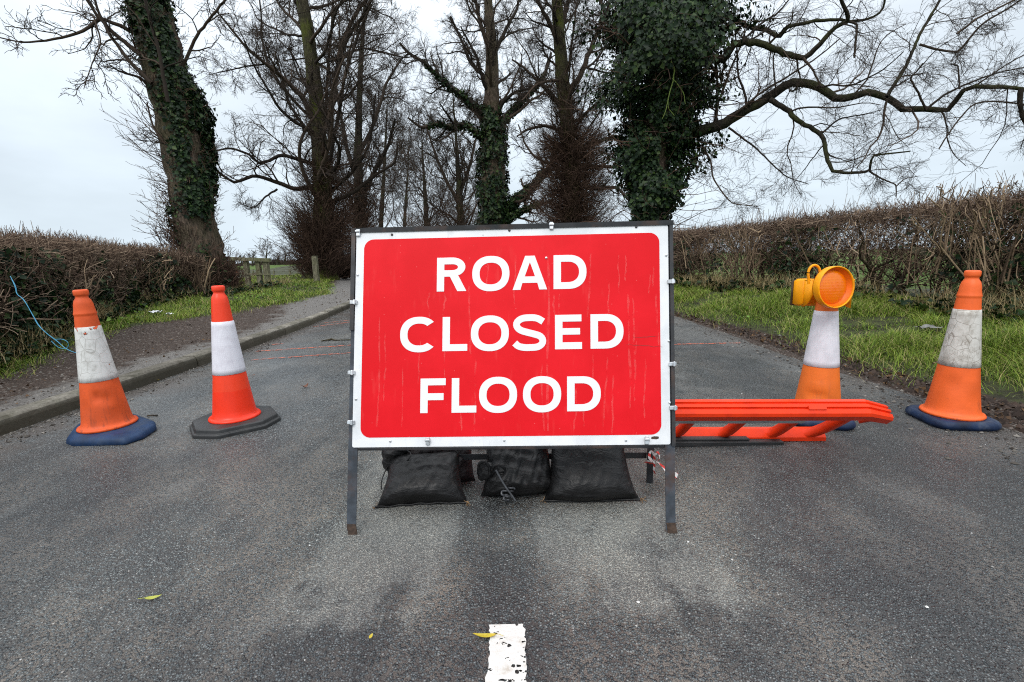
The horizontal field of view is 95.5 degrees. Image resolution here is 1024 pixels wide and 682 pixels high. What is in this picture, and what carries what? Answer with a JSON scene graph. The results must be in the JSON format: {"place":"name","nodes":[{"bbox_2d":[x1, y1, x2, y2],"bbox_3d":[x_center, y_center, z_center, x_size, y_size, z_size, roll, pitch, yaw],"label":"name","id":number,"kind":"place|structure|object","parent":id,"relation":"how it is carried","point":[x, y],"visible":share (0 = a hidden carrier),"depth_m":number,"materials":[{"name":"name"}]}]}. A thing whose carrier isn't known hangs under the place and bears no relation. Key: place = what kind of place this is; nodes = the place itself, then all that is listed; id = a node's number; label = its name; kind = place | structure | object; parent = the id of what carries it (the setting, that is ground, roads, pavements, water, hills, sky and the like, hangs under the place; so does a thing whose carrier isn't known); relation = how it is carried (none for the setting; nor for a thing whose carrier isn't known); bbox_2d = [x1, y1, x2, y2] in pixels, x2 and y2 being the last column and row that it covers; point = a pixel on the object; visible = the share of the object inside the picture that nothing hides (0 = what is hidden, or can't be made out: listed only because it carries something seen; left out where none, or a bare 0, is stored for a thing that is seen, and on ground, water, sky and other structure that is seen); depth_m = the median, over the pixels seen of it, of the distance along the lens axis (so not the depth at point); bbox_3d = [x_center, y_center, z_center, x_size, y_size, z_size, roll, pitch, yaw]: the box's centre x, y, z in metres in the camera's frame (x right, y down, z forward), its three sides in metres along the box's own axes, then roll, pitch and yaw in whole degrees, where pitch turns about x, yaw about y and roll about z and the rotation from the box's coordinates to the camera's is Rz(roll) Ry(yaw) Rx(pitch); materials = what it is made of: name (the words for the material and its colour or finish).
{"place":"outdoors","nodes":[
{"label":"outdoors","id":0,"kind":"place"},
{"bbox_2d":[0,273,336,378],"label":"grass","id":1,"kind":"structure","parent":0,"point":[275,292],"depth_m":8.04,"materials":[{"name":"green plant"}]},
{"bbox_2d":[0,266,350,411],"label":"verge","id":2,"kind":"structure","parent":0,"point":[164,335],"depth_m":5.12,"materials":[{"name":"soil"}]},
{"bbox_2d":[0,220,215,351],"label":"hedge","id":3,"kind":"object","parent":2,"relation":"on","point":[48,273],"visible":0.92,"depth_m":5.51,"materials":[{"name":"brown plant"}]},
{"bbox_2d":[10,276,75,352],"bbox_3d":[-3.284,-0.192,3.236,0.799,0.519,0.052,3,11,24],"label":"baler twine","id":4,"kind":"object","parent":3,"relation":"hanging from","point":[37,322],"visible":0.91,"depth_m":3.26,"materials":[{"name":"blue plastic"}]},
{"bbox_2d":[0,0,265,294],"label":"ivy clad tree","id":5,"kind":"object","parent":2,"relation":"on","point":[184,117],"visible":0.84,"depth_m":10.31,"materials":[{"name":"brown plant"}]},
{"bbox_2d":[0,280,280,371],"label":"ivy ground cover","id":6,"kind":"object","parent":2,"relation":"on","point":[5,346],"visible":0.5,"depth_m":4.83,"materials":[{"name":"green plant"}]},
{"bbox_2d":[0,276,292,367],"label":"dry grass","id":7,"kind":"structure","parent":2,"relation":"on","point":[102,312],"depth_m":4.57,"materials":[{"name":"plant"}]},
{"bbox_2d":[0,295,346,410],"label":"mud crumbs","id":8,"kind":"object","parent":2,"relation":"on","point":[52,389],"visible":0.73,"depth_m":3.84,"materials":[{"name":"brown soil"}]},
{"bbox_2d":[229,257,271,285],"bbox_3d":[-8.155,-2.134,14.389,1.496,0.966,0.205,-1,10,0],"label":"wooden fence","id":9,"kind":"object","parent":2,"relation":"on","point":[266,273],"visible":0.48,"depth_m":14.34,"materials":[{"name":"wood"}]},
{"bbox_2d":[242,269,293,275],"bbox_3d":[-12.948,-3.281,23.716,3.809,0.804,0.122,-1,10,0],"label":"wire fence","id":10,"kind":"object","parent":2,"relation":"on","point":[252,270],"visible":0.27,"depth_m":23.66,"materials":[{"name":"grey"}]},
{"bbox_2d":[189,0,432,279],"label":"bare tree","id":11,"kind":"object","parent":2,"relation":"on","point":[322,230],"visible":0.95,"depth_m":17.60,"materials":[{"name":"brown plant"}]},
{"bbox_2d":[311,256,319,281],"bbox_3d":[-7.150,-2.611,16.977,0.190,0.977,0.175,-1,10,0],"label":"wooden post","id":12,"kind":"object","parent":2,"relation":"on","point":[315,267],"visible":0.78,"depth_m":16.91,"materials":[{"name":"brown wood"}]},
{"bbox_2d":[283,0,424,252],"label":"bare tree","id":13,"kind":"object","parent":2,"relation":"on","point":[366,205],"visible":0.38,"depth_m":25.46,"materials":[{"name":"brown plant"}]},
{"bbox_2d":[0,308,1023,681],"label":"road","id":14,"kind":"structure","parent":0,"point":[856,550],"depth_m":1.46,"materials":[{"name":"grey asphalt"}]},
{"bbox_2d":[66,289,156,445],"bbox_3d":[-2.278,0.112,2.590,0.434,0.803,0.635,-7,12,-23],"label":"traffic cone","id":15,"kind":"object","parent":14,"relation":"on","point":[107,417],"visible":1,"depth_m":2.49,"materials":[{"name":"orange plastic"}]},
{"bbox_2d":[138,595,159,598],"bbox_3d":[-1.011,0.716,1.298,0.061,0.007,0.012,-4,11,-14],"label":"fallen leaf","id":16,"kind":"object","parent":14,"relation":"on","point":[151,597],"visible":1,"depth_m":1.30,"materials":[{"name":"yellow plant"}]},
{"bbox_2d":[0,300,349,435],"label":"kerb","id":17,"kind":"structure","parent":14,"relation":"on","point":[19,417],"depth_m":3.68,"materials":[{"name":"concrete"}]},
{"bbox_2d":[0,309,349,448],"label":"kerb grit","id":18,"kind":"object","parent":14,"relation":"on","point":[53,419],"visible":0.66,"depth_m":3.00,"materials":[{"name":"grey gravel"}]},
{"bbox_2d":[189,285,280,438],"bbox_3d":[-1.613,0.089,2.636,0.439,0.803,0.404,-9,13,-37],"label":"traffic cone","id":19,"kind":"object","parent":14,"relation":"on","point":[236,410],"visible":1,"depth_m":2.58,"materials":[{"name":"orange plastic"}]},
{"bbox_2d":[321,338,350,340],"bbox_3d":[-2.062,-0.020,5.488,0.350,0.025,0.110,-3,10,-7],"label":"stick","id":20,"kind":"object","parent":14,"relation":"on","point":[334,339],"visible":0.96,"depth_m":5.45,"materials":[{"name":"brown wood"}]},
{"bbox_2d":[372,451,470,508],"bbox_3d":[-0.344,0.536,1.816,0.371,0.159,0.210,-1,10,0],"label":"sandbag","id":21,"kind":"object","parent":14,"relation":"on","point":[427,478],"visible":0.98,"depth_m":1.76,"materials":[{"name":"plastic"}]},
{"bbox_2d":[381,450,474,489],"bbox_3d":[-0.342,0.486,1.911,0.375,0.216,0.236,-1,10,0],"label":"sandbag","id":22,"kind":"object","parent":14,"relation":"on","point":[465,469],"visible":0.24,"depth_m":1.90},
{"bbox_2d":[255,320,720,359],"bbox_3d":[-0.260,-0.137,5.968,5.211,0.001,3.052,-1,10,0],"label":"road survey marking","id":23,"kind":"object","parent":14,"relation":"on","point":[349,352],"visible":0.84,"depth_m":4.80,"materials":[{"name":"brown paint"}]},
{"bbox_2d":[473,633,502,636],"bbox_3d":[-0.059,0.721,1.142,0.076,0.009,0.014,-1,10,0],"label":"fallen leaf","id":24,"kind":"object","parent":14,"relation":"on","point":[485,634],"visible":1,"depth_m":1.15,"materials":[{"name":"yellow plant"}]},
{"bbox_2d":[485,624,526,681],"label":"road marking","id":25,"kind":"object","parent":14,"relation":"on","point":[499,663],"visible":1,"depth_m":1.09,"materials":[{"name":"white paint"}]},
{"bbox_2d":[20,393,993,672],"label":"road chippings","id":26,"kind":"object","parent":14,"relation":"on","point":[636,601],"visible":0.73,"depth_m":1.25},
{"bbox_2d":[347,220,676,534],"bbox_3d":[-0.004,0.109,1.665,1.137,1.038,0.379,-1,10,2],"label":"road closed sign","id":27,"kind":"object","parent":14,"relation":"on","point":[550,335],"visible":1,"depth_m":1.60,"materials":[{"name":"red metal"}]},
{"bbox_2d":[644,450,677,477],"bbox_3d":[0.590,0.491,1.797,0.082,0.100,0.148,-10,13,-40],"label":"barrier tape","id":28,"kind":"object","parent":27,"relation":"attached to","point":[651,461],"visible":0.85,"depth_m":1.85,"materials":[{"name":"white plastic"}]},
{"bbox_2d":[477,449,550,500],"bbox_3d":[0.023,0.494,1.832,0.320,0.212,0.249,-1,10,0],"label":"sandbag","id":29,"kind":"object","parent":14,"relation":"on","point":[511,473],"visible":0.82,"depth_m":1.76,"materials":[{"name":"grey plastic"}]},
{"bbox_2d":[540,448,646,502],"bbox_3d":[0.305,0.482,1.802,0.403,0.238,0.208,-1,10,0],"label":"sandbag","id":30,"kind":"object","parent":14,"relation":"on","point":[591,475],"visible":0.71,"depth_m":1.74,"materials":[{"name":"plastic"}]},
{"bbox_2d":[663,399,893,446],"bbox_3d":[0.698,0.385,2.174,1.972,0.299,0.322,0,10,0],"label":"safety barrier","id":31,"kind":"object","parent":14,"relation":"on","point":[786,415],"visible":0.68,"depth_m":2.04,"materials":[{"name":"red plastic"}]},
{"bbox_2d":[795,302,855,430],"bbox_3d":[1.668,0.040,2.497,0.314,0.803,0.314,2,10,20],"label":"traffic cone","id":32,"kind":"object","parent":14,"relation":"on","point":[820,376],"visible":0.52,"depth_m":2.44,"materials":[{"name":"plastic"}]},
{"bbox_2d":[790,264,854,307],"bbox_3d":[1.596,-0.291,2.446,0.243,0.228,0.299,0,6,-10],"label":"warning lamp","id":33,"kind":"object","parent":32,"relation":"attached to","point":[831,287],"visible":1,"depth_m":2.32,"materials":[{"name":"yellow plastic"}]},
{"bbox_2d":[674,309,1023,464],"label":"edge grit","id":34,"kind":"object","parent":14,"relation":"on","point":[1000,450],"visible":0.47,"depth_m":3.15,"materials":[{"name":"gravel"}]},
{"bbox_2d":[905,270,1001,431],"bbox_3d":[2.348,0.036,2.430,0.314,0.803,0.314,0,10,8],"label":"traffic cone","id":35,"kind":"object","parent":14,"relation":"on","point":[953,401],"visible":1,"depth_m":2.38,"materials":[{"name":"orange plastic"}]},
{"bbox_2d":[0,0,1023,262],"label":"sky","id":36,"kind":"structure","parent":0,"point":[64,165],"materials":[{"name":"white"}]},
{"bbox_2d":[138,246,1023,289],"bbox_3d":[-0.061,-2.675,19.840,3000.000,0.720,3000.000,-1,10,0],"label":"ground","id":37,"kind":"structure","parent":0,"point":[846,257],"depth_m":30.97,"materials":[{"name":"green plant"}]},
{"bbox_2d":[244,249,256,265],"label":"bare tree","id":38,"kind":"object","parent":37,"relation":"on","point":[252,255],"visible":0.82,"depth_m":181.36,"materials":[{"name":"grey plant"}]},
{"bbox_2d":[255,237,276,257],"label":"bare tree","id":39,"kind":"object","parent":37,"relation":"on","point":[265,248],"visible":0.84,"depth_m":146.48,"materials":[{"name":"grey plant"}]},
{"bbox_2d":[238,258,295,265],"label":"hedgerow","id":40,"kind":"object","parent":37,"relation":"on","point":[274,262],"visible":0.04,"depth_m":255.18,"materials":[{"name":"brown plant"}]},
{"bbox_2d":[272,253,280,264],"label":"bare tree","id":41,"kind":"object","parent":37,"relation":"on","point":[277,258],"visible":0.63,"depth_m":225.98,"materials":[{"name":"grey plant"}]},
{"bbox_2d":[279,245,290,264],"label":"bare tree","id":42,"kind":"object","parent":37,"relation":"on","point":[284,253],"visible":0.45,"depth_m":165.96,"materials":[{"name":"grey plant"}]},
{"bbox_2d":[337,245,350,278],"bbox_3d":[-7.610,-3.448,21.191,2.182,2.122,2.306,-1,10,0],"label":"bramble bush","id":43,"kind":"object","parent":37,"relation":"on","point":[348,270],"visible":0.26,"depth_m":21.00,"materials":[{"name":"brown plant"}]},
{"bbox_2d":[327,48,445,226],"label":"bare tree","id":44,"kind":"object","parent":37,"relation":"on","point":[401,158],"visible":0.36,"depth_m":40.28,"materials":[{"name":"brown plant"}]},
{"bbox_2d":[377,117,436,226],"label":"bare tree","id":45,"kind":"object","parent":37,"relation":"on","point":[405,198],"visible":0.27,"depth_m":70.34,"materials":[{"name":"brown plant"}]},
{"bbox_2d":[382,84,477,226],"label":"bare tree","id":46,"kind":"object","parent":37,"relation":"on","point":[415,177],"visible":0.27,"depth_m":52.74,"materials":[{"name":"brown plant"}]},
{"bbox_2d":[482,0,630,223],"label":"bare tree","id":47,"kind":"object","parent":37,"relation":"on","point":[572,167],"visible":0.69,"depth_m":21.79,"materials":[{"name":"brown plant"}]},
{"bbox_2d":[674,274,1023,433],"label":"verge","id":48,"kind":"structure","parent":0,"point":[992,386],"depth_m":4.46,"materials":[{"name":"green plant"}]},
{"bbox_2d":[401,32,512,225],"bbox_3d":[-4.477,-16.334,40.656,9.760,18.710,10.512,-1,10,0],"label":"bare tree","id":49,"kind":"object","parent":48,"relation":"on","point":[462,215],"visible":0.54,"depth_m":39.41,"materials":[{"name":"brown plant"}]},
{"bbox_2d":[373,0,572,224],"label":"bare tree","id":50,"kind":"object","parent":48,"relation":"on","point":[498,203],"visible":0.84,"depth_m":28.49,"materials":[{"name":"brown plant"}]},
{"bbox_2d":[554,0,1023,247],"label":"ivy clad tree","id":51,"kind":"object","parent":48,"relation":"on","point":[668,53],"visible":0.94,"depth_m":12.90,"materials":[{"name":"green plant"}]},
{"bbox_2d":[673,170,1023,305],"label":"hedge","id":52,"kind":"object","parent":48,"relation":"on","point":[979,216],"visible":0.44,"depth_m":6.07,"materials":[{"name":"brown plant"}]},
{"bbox_2d":[674,311,1023,432],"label":"mud clods","id":53,"kind":"object","parent":48,"relation":"on","point":[986,399],"visible":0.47,"depth_m":3.29,"materials":[{"name":"brown soil"}]},
{"bbox_2d":[674,267,1023,325],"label":"dry grass","id":54,"kind":"structure","parent":48,"relation":"on","point":[723,280],"depth_m":5.88,"materials":[{"name":"plant"}]},
{"bbox_2d":[674,275,1023,324],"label":"ivy ground cover","id":55,"kind":"object","parent":48,"relation":"on","point":[940,305],"visible":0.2,"depth_m":5.10,"materials":[{"name":"green plant"}]},
{"bbox_2d":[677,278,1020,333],"bbox_3d":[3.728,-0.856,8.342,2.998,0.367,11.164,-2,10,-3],"label":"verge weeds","id":56,"kind":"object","parent":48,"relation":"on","point":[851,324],"visible":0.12,"depth_m":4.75,"materials":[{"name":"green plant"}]},
{"bbox_2d":[675,311,1023,428],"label":"leaf litter","id":57,"kind":"object","parent":48,"relation":"on","point":[925,392],"visible":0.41,"depth_m":3.42,"materials":[{"name":"brown plant"}]},
{"bbox_2d":[916,324,943,328],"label":"litter","id":58,"kind":"object","parent":48,"relation":"on","point":[927,325],"visible":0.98,"depth_m":4.03,"materials":[{"name":"white paper"}]}
]}

